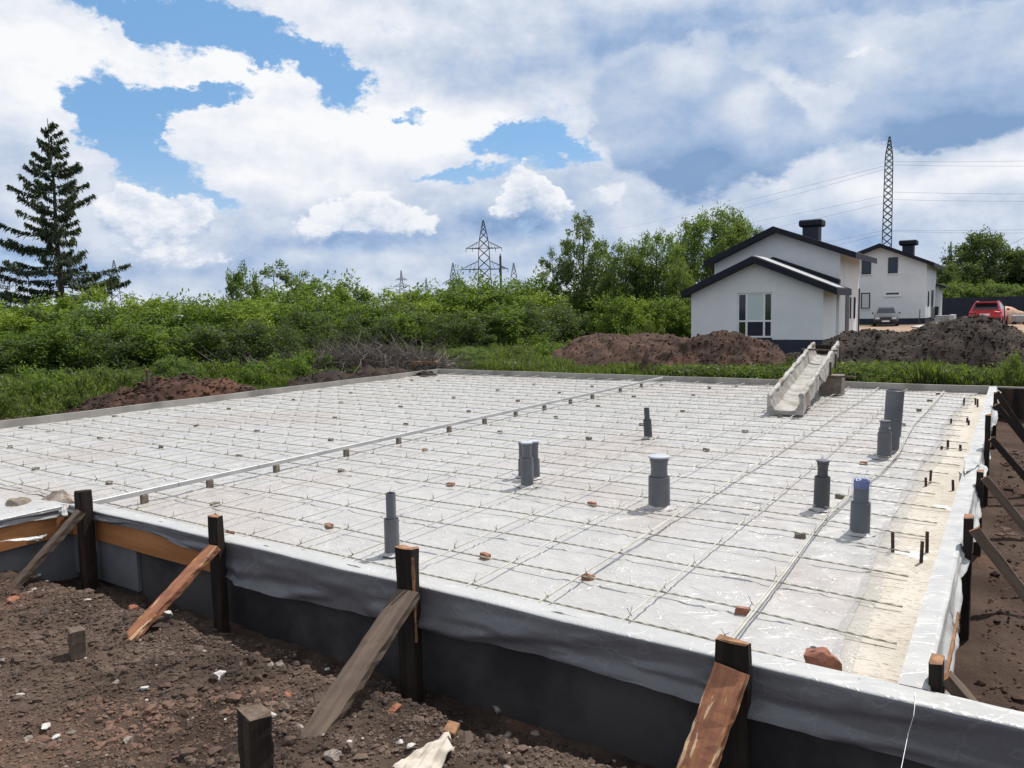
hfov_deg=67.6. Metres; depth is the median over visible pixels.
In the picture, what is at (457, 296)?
bush
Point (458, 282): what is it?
bush
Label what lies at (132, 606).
stone
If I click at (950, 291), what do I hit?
bush
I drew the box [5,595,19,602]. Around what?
stone
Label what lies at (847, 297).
door
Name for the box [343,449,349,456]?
support block
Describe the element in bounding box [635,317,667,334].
shrub
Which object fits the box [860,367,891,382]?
weed clump
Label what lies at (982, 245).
tree
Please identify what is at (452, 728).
wood offcut
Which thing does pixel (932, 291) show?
door
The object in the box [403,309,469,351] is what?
bush
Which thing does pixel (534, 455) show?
drain pipe
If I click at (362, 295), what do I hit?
bush
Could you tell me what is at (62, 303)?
bush
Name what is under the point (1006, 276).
tree
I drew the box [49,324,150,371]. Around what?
bush
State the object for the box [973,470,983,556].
formwork post
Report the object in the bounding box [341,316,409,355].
bush
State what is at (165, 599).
brace
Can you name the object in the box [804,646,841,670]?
broken brick
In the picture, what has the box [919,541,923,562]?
steel pin
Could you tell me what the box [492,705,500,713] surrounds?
stone
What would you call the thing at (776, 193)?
power line
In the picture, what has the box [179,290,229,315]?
bush
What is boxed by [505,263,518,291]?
power mast
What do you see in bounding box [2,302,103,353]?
bush
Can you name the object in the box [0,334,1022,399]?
weeds
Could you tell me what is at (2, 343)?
bush
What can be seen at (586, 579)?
brick piece
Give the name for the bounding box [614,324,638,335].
shrub
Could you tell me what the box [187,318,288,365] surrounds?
bush
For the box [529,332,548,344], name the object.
shrub
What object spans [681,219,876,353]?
white house
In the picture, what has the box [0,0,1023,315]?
sky
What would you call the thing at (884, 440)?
drain pipe
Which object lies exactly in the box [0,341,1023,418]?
grass
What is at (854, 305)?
window
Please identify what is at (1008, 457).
brace
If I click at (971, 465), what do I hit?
plastic flap
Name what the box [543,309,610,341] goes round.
bush
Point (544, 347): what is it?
shrub
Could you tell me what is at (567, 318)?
bush
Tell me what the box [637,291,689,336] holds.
bush
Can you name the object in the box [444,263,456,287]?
power mast
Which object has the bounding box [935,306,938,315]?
barrel
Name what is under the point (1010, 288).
bush
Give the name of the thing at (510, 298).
bush
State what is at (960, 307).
navy fence
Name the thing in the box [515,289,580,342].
bush
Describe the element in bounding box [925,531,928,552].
steel pin
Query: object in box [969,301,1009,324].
parked car
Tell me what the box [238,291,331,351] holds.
bush
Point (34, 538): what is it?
plastic flap
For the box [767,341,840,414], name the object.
concrete chute
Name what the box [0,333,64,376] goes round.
bush
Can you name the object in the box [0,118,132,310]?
spruce tree
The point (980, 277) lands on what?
tree
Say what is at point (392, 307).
bush
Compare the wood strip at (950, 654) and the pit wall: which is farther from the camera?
the pit wall
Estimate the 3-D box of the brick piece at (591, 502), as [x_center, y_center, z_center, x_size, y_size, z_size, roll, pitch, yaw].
[0.689,1.033,6.574,0.079,0.040,0.048,4,7,41]
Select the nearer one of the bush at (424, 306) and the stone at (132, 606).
the stone at (132, 606)
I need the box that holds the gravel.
[0,580,615,767]
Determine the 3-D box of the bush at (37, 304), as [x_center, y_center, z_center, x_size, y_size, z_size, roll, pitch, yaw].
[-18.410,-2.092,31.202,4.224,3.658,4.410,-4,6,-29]
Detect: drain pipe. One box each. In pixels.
[379,492,399,557]
[515,442,521,478]
[516,441,537,488]
[528,440,543,479]
[640,454,678,510]
[641,407,652,439]
[807,459,835,511]
[842,478,876,536]
[872,420,896,459]
[884,389,906,453]
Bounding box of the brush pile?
[264,322,491,373]
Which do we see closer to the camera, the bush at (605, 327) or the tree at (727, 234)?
the bush at (605, 327)
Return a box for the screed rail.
[93,377,662,503]
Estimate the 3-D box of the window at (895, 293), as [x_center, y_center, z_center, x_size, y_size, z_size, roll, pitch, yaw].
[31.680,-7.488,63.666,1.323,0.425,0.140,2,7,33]
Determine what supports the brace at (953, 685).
on the ground at (972, 665)
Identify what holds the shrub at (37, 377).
on the ground at (972, 665)
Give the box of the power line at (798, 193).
[630,168,887,234]
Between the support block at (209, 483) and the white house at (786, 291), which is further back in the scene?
the white house at (786, 291)
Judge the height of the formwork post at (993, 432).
0.902 m
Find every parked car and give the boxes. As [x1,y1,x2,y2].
[872,307,900,325]
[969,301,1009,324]
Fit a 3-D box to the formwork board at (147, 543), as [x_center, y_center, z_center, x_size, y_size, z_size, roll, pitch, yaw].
[-2.885,1.175,5.937,1.960,0.256,0.064,2,7,33]
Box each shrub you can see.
[0,360,78,402]
[83,361,133,391]
[143,353,205,376]
[189,359,230,379]
[223,352,280,385]
[269,349,310,378]
[289,348,338,370]
[447,347,491,361]
[495,346,529,357]
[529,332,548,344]
[532,337,570,355]
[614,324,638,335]
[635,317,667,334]
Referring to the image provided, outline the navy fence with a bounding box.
[942,296,1023,317]
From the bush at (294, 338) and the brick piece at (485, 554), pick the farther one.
the bush at (294, 338)
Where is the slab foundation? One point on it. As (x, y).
(640, 724)
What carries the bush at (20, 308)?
on the ground at (972, 665)
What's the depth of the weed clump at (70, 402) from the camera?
16.47 m
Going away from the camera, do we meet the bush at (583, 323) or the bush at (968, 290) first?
the bush at (583, 323)
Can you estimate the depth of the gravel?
3.87 m
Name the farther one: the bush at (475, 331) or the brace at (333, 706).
the bush at (475, 331)
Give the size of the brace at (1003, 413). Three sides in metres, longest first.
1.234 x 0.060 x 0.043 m
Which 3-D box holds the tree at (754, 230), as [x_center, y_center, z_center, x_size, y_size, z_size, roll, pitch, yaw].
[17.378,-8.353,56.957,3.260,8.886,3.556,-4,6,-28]
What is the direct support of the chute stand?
on the plastic sheet at (778, 636)
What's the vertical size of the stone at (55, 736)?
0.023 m
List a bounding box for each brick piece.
[324,523,333,528]
[480,552,490,559]
[581,573,594,580]
[587,501,596,506]
[734,606,749,615]
[794,532,805,538]
[835,493,844,498]
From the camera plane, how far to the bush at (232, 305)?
34.46 m
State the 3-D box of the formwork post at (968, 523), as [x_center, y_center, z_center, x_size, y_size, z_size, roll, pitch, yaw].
[2.908,1.354,4.897,0.054,1.047,0.127,2,7,33]
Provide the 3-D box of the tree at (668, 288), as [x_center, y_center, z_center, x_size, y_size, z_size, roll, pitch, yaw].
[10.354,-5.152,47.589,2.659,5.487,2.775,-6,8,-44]
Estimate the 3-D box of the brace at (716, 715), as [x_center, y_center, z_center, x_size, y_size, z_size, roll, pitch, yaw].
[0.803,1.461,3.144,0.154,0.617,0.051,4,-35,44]
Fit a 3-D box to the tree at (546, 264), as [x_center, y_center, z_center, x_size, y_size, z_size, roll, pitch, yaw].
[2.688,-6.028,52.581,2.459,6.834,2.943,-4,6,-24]
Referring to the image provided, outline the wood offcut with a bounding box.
[443,720,459,736]
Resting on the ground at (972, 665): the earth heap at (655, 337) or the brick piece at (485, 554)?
the earth heap at (655, 337)
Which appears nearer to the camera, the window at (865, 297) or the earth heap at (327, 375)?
the earth heap at (327, 375)
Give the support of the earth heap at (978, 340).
on the ground at (972, 665)
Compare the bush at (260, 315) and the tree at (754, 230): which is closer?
the bush at (260, 315)
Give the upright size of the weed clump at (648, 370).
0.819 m
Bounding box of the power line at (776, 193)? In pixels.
[620,165,886,228]
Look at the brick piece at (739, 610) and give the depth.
4.19 m
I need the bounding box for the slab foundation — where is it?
[0,514,934,767]
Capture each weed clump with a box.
[0,375,65,418]
[50,368,109,412]
[641,363,653,374]
[782,355,792,367]
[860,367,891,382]
[990,347,1023,386]
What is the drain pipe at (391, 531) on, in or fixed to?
on the slab foundation
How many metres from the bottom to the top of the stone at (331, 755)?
0.050 m
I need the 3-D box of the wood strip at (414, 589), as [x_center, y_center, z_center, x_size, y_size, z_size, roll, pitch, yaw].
[-0.540,1.198,4.238,0.020,0.486,0.014,2,6,33]
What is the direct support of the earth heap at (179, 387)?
on the ground at (972, 665)
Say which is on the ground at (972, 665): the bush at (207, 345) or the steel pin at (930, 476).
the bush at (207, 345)
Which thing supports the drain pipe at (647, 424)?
on the slab foundation
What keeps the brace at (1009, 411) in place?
on the ground at (972, 665)
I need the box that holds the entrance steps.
[934,314,955,322]
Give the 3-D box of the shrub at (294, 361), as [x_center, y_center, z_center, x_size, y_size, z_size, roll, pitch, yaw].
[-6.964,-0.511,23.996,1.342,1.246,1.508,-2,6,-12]
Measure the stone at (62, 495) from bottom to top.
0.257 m
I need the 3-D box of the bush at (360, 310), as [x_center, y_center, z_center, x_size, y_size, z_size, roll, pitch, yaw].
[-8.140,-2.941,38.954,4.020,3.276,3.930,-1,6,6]
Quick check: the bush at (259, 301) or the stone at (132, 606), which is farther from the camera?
the bush at (259, 301)
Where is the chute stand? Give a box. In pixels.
[818,374,855,395]
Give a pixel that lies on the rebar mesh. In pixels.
(758, 603)
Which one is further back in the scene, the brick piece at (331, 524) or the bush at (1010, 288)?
the bush at (1010, 288)
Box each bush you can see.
[0,297,15,332]
[0,298,59,332]
[0,303,91,353]
[0,314,32,350]
[0,331,31,372]
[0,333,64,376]
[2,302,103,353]
[2,319,76,373]
[3,290,94,322]
[17,309,109,374]
[41,278,131,324]
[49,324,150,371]
[61,295,125,363]
[89,300,143,327]
[90,303,168,339]
[90,310,174,369]
[110,319,202,368]
[118,305,195,328]
[119,291,180,327]
[141,318,229,369]
[142,293,226,348]
[155,324,254,365]
[156,287,197,317]
[172,293,276,359]
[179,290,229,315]
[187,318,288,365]
[192,336,295,372]
[195,302,301,358]
[212,296,262,321]
[227,292,291,328]
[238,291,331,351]
[242,321,311,362]
[253,277,335,326]
[272,306,342,354]
[290,270,368,345]
[292,292,361,355]
[318,313,373,355]
[319,268,382,316]
[325,295,388,346]
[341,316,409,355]
[351,286,395,311]
[354,298,429,347]
[370,309,439,350]
[377,286,437,341]
[382,298,452,345]
[399,278,454,310]
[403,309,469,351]
[413,297,469,347]
[430,272,519,344]
[430,308,508,348]
[434,265,502,323]
[456,300,534,346]
[465,274,536,312]
[474,278,542,342]
[485,306,561,344]
[510,265,573,329]
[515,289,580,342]
[518,300,587,344]
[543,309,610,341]
[560,293,609,335]
[585,288,640,335]
[613,292,664,333]
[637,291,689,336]
[656,290,690,337]
[941,279,978,297]
[941,283,965,297]
[958,283,990,297]
[968,279,1012,296]
[990,284,1023,296]
[1006,283,1023,296]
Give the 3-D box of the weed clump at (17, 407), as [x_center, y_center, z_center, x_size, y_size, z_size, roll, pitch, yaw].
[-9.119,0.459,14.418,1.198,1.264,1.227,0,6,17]
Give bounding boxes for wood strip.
[411,558,417,642]
[944,611,959,692]
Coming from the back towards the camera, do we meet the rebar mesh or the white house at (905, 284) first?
the white house at (905, 284)
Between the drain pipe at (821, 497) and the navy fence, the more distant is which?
the navy fence
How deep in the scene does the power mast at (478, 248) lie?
245.88 m
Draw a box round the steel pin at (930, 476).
[929,470,931,482]
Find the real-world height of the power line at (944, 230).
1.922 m
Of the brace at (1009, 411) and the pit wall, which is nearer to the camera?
the brace at (1009, 411)
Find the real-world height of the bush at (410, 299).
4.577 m
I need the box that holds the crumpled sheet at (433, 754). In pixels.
[393,732,454,767]
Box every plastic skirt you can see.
[0,504,63,527]
[67,503,228,551]
[224,534,1023,767]
[898,386,1000,694]
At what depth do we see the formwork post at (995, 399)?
11.17 m
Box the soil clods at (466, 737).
[0,573,525,767]
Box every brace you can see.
[10,509,84,588]
[127,544,220,640]
[301,589,419,737]
[676,662,749,767]
[943,670,978,701]
[969,526,1023,601]
[981,475,1023,531]
[989,436,1023,480]
[994,391,1023,437]
[994,403,1023,442]
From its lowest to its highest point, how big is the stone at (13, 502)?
0.223 m
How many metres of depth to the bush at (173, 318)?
30.59 m
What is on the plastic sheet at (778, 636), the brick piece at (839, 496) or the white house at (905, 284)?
the brick piece at (839, 496)
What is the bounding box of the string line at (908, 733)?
[901,692,915,767]
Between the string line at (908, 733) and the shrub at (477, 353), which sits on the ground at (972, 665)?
the shrub at (477, 353)
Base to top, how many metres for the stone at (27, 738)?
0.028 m
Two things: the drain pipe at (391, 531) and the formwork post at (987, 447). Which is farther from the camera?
the formwork post at (987, 447)
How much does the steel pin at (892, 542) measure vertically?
0.146 m
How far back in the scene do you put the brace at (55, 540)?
5.85 m
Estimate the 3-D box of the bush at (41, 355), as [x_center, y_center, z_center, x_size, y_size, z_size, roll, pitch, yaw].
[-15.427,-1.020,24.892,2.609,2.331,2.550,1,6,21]
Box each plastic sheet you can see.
[0,374,978,661]
[0,488,69,514]
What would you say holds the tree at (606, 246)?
on the ground at (972, 665)
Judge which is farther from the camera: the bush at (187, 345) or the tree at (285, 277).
the tree at (285, 277)
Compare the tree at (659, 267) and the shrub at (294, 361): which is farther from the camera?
the tree at (659, 267)
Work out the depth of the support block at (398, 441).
9.88 m
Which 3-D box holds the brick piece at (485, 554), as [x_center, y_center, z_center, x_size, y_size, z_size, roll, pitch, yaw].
[-0.184,1.179,5.238,0.050,0.045,0.077,-6,7,-41]
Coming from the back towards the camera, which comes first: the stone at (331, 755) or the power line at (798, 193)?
the power line at (798, 193)
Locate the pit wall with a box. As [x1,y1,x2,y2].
[997,388,1023,418]
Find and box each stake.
[67,625,87,661]
[145,369,149,385]
[237,702,273,767]
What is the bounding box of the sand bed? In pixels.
[839,394,986,686]
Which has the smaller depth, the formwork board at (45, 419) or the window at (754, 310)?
the formwork board at (45, 419)
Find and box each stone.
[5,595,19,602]
[6,497,31,506]
[23,735,32,741]
[41,489,73,503]
[41,722,50,729]
[52,734,60,739]
[128,604,137,609]
[140,686,148,689]
[213,670,225,680]
[323,749,341,762]
[388,703,401,713]
[406,743,415,748]
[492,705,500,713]
[505,732,511,737]
[531,730,540,735]
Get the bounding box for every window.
[737,292,772,337]
[853,297,855,318]
[860,260,871,275]
[860,293,869,309]
[883,291,899,296]
[888,257,898,273]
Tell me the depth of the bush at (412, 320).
37.54 m
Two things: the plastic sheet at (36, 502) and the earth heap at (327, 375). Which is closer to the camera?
the plastic sheet at (36, 502)
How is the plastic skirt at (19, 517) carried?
attached to the formwork board at (50, 527)
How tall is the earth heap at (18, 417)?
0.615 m
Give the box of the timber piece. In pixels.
[411,361,438,364]
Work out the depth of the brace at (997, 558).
4.03 m
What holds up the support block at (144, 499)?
on the plastic sheet at (778, 636)
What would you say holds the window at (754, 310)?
in the white house at (786, 291)
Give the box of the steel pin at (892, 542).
[891,532,894,552]
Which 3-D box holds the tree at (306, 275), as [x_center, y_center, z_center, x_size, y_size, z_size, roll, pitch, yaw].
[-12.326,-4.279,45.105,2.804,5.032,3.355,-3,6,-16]
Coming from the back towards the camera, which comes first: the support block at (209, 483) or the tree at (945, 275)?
the tree at (945, 275)
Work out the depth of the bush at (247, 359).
27.86 m
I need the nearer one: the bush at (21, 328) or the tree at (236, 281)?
the bush at (21, 328)
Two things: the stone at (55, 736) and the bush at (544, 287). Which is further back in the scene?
the bush at (544, 287)
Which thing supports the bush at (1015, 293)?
on the ground at (972, 665)
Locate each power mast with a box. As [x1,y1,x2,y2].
[111,260,129,305]
[394,270,409,292]
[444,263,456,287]
[460,220,507,287]
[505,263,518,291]
[882,136,892,246]
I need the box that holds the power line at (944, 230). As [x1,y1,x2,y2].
[892,230,975,230]
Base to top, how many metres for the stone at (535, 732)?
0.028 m
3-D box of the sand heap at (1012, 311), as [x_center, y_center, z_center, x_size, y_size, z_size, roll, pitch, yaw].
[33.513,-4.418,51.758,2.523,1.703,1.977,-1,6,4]
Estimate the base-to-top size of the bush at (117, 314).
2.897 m
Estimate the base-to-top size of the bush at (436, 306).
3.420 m
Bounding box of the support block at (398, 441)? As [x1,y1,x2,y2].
[396,437,401,443]
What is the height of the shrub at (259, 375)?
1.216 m
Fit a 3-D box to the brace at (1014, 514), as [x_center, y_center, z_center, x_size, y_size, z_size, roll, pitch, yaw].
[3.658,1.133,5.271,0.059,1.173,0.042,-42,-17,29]
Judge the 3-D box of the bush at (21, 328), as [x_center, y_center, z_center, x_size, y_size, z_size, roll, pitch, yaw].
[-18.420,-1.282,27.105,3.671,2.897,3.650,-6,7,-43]
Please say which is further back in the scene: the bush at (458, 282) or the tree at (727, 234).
the tree at (727, 234)
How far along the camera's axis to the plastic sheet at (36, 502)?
6.50 m
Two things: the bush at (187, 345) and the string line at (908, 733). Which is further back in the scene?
the bush at (187, 345)
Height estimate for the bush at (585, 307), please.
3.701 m
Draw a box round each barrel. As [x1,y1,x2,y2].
[930,307,934,317]
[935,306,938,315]
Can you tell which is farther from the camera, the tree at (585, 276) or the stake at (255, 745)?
the tree at (585, 276)
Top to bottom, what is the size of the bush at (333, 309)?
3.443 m
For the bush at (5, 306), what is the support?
on the ground at (972, 665)
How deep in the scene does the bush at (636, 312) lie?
41.53 m
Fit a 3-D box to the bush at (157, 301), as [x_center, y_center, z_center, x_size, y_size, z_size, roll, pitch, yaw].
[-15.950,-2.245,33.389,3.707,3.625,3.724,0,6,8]
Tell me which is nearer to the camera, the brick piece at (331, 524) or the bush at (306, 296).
the brick piece at (331, 524)
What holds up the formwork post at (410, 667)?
on the ground at (972, 665)
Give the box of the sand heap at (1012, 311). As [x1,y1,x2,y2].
[1003,306,1023,323]
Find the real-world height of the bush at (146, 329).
2.612 m
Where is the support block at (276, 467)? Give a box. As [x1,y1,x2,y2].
[273,465,279,472]
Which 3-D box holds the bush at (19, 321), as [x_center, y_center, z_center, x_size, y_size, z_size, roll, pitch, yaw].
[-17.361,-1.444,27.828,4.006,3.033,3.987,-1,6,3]
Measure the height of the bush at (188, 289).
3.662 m
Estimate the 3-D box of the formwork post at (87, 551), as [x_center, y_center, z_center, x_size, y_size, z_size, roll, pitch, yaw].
[-3.442,1.317,6.193,0.108,0.934,0.105,2,7,33]
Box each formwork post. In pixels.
[74,489,98,589]
[208,513,229,632]
[395,544,422,702]
[715,634,751,767]
[928,653,944,693]
[960,514,973,640]
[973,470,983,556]
[983,414,990,505]
[991,404,996,448]
[993,392,997,424]
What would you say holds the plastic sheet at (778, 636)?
on the slab foundation
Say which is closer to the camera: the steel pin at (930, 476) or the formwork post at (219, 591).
the formwork post at (219, 591)
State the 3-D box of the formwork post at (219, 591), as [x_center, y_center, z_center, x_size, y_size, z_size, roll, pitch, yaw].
[-2.027,1.368,5.290,0.109,0.947,0.066,2,7,33]
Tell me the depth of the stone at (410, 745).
3.44 m
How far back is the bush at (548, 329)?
42.15 m
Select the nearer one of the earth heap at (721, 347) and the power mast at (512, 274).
the earth heap at (721, 347)
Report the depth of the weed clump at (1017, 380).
16.68 m
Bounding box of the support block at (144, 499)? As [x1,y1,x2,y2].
[140,494,148,503]
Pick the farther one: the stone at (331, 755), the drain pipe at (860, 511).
the drain pipe at (860, 511)
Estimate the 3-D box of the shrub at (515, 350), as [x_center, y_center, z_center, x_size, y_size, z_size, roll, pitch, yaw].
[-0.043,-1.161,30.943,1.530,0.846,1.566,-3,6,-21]
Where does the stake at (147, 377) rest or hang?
on the ground at (972, 665)
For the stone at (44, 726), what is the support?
on the ground at (972, 665)
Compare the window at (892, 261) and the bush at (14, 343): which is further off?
the window at (892, 261)
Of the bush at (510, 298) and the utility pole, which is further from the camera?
the utility pole
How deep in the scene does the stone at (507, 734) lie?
3.87 m
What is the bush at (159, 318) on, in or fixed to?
on the ground at (972, 665)
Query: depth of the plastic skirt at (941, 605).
4.23 m
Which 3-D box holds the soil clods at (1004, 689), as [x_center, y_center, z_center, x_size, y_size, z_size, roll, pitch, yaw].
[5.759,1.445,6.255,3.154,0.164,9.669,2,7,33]
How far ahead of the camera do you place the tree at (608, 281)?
48.40 m
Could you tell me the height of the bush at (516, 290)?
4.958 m
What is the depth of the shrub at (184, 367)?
21.80 m
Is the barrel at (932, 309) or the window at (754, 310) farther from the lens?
the barrel at (932, 309)
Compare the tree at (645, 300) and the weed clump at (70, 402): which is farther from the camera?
the tree at (645, 300)
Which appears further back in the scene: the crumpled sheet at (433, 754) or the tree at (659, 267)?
the tree at (659, 267)
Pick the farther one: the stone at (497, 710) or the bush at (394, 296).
the bush at (394, 296)
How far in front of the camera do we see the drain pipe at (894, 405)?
8.59 m
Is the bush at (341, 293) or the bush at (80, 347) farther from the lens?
the bush at (341, 293)
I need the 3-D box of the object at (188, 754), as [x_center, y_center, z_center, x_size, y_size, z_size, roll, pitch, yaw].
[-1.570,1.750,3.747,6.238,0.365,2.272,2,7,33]
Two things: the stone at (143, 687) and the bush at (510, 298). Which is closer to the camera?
the stone at (143, 687)
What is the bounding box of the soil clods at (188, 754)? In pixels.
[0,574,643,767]
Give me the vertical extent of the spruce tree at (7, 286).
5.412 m
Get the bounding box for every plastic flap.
[0,534,46,542]
[58,504,68,516]
[962,455,978,473]
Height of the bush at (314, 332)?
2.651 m
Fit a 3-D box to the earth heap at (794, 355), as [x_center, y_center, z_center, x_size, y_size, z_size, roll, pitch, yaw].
[8.673,-0.667,25.625,2.331,0.823,2.422,1,6,19]
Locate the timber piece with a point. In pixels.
(419, 362)
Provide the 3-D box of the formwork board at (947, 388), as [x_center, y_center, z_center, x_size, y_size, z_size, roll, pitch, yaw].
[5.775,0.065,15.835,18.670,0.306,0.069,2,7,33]
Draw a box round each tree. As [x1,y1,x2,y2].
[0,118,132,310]
[0,275,20,305]
[218,260,265,305]
[240,258,309,304]
[281,269,320,306]
[535,246,572,301]
[552,210,610,335]
[584,240,617,302]
[595,237,653,323]
[622,226,692,318]
[632,295,655,329]
[654,257,695,317]
[663,200,752,285]
[732,212,763,238]
[936,257,994,292]
[936,261,964,295]
[941,223,1023,293]
[989,262,1023,293]
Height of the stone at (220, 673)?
0.046 m
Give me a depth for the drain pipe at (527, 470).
7.28 m
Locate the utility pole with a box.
[499,254,503,288]
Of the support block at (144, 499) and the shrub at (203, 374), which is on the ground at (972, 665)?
the shrub at (203, 374)
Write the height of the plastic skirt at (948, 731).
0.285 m
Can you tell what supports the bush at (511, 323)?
on the ground at (972, 665)
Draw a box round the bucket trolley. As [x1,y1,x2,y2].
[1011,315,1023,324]
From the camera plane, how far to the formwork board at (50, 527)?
6.18 m
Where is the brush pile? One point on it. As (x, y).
(407, 357)
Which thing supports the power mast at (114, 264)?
on the ground at (972, 665)
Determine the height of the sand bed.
0.014 m
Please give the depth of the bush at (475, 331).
39.54 m
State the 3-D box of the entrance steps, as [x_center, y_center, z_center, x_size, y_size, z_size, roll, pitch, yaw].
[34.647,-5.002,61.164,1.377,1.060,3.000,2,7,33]
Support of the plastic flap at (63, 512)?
attached to the plastic skirt at (186, 535)
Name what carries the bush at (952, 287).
on the ground at (972, 665)
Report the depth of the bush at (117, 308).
32.33 m
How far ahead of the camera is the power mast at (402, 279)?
548.86 m
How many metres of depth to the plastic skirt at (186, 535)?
5.78 m
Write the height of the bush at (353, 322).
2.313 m
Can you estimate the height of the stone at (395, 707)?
0.041 m
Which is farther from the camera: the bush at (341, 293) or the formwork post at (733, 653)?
the bush at (341, 293)
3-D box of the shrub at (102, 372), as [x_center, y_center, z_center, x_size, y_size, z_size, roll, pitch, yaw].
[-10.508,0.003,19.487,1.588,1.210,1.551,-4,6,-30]
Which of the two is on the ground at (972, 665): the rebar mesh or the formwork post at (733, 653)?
the formwork post at (733, 653)
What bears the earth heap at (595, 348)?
on the ground at (972, 665)
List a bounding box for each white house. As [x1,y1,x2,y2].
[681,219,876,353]
[858,240,948,323]
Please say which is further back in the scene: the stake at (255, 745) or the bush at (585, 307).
the bush at (585, 307)
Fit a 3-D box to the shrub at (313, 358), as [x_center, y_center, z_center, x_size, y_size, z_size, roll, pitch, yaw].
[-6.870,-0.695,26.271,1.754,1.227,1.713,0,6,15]
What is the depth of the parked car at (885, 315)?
57.13 m
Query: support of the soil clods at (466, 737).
on the ground at (972, 665)
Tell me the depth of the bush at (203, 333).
28.07 m
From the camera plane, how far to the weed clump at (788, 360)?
22.59 m
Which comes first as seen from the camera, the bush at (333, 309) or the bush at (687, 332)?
the bush at (333, 309)
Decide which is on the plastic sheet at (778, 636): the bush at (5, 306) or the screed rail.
the screed rail
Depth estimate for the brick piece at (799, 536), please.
5.54 m
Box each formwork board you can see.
[0,369,438,428]
[0,504,71,551]
[72,521,209,571]
[439,369,1023,393]
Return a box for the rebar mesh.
[0,373,980,672]
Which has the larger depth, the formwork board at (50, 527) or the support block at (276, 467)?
the support block at (276, 467)
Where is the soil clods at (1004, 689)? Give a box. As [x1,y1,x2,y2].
[973,450,1023,710]
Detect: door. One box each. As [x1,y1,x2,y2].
[845,295,849,331]
[930,290,933,317]
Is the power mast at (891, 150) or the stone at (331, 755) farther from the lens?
the power mast at (891, 150)
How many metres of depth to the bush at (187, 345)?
27.24 m
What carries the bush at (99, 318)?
on the ground at (972, 665)
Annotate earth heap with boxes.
[0,416,25,420]
[56,373,256,413]
[287,365,436,386]
[549,332,658,365]
[629,332,688,341]
[639,330,787,372]
[785,352,801,361]
[821,313,1023,368]
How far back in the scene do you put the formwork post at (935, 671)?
3.09 m
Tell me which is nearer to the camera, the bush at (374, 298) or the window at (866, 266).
the bush at (374, 298)
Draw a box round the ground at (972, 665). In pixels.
[0,321,1023,767]
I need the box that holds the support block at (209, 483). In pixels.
[206,479,213,487]
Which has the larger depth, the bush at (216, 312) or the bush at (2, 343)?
the bush at (216, 312)
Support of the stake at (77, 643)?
on the ground at (972, 665)
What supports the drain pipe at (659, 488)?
on the slab foundation
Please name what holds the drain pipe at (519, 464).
on the slab foundation
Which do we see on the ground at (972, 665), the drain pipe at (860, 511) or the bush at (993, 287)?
the bush at (993, 287)
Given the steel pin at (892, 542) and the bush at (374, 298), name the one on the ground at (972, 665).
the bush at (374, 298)

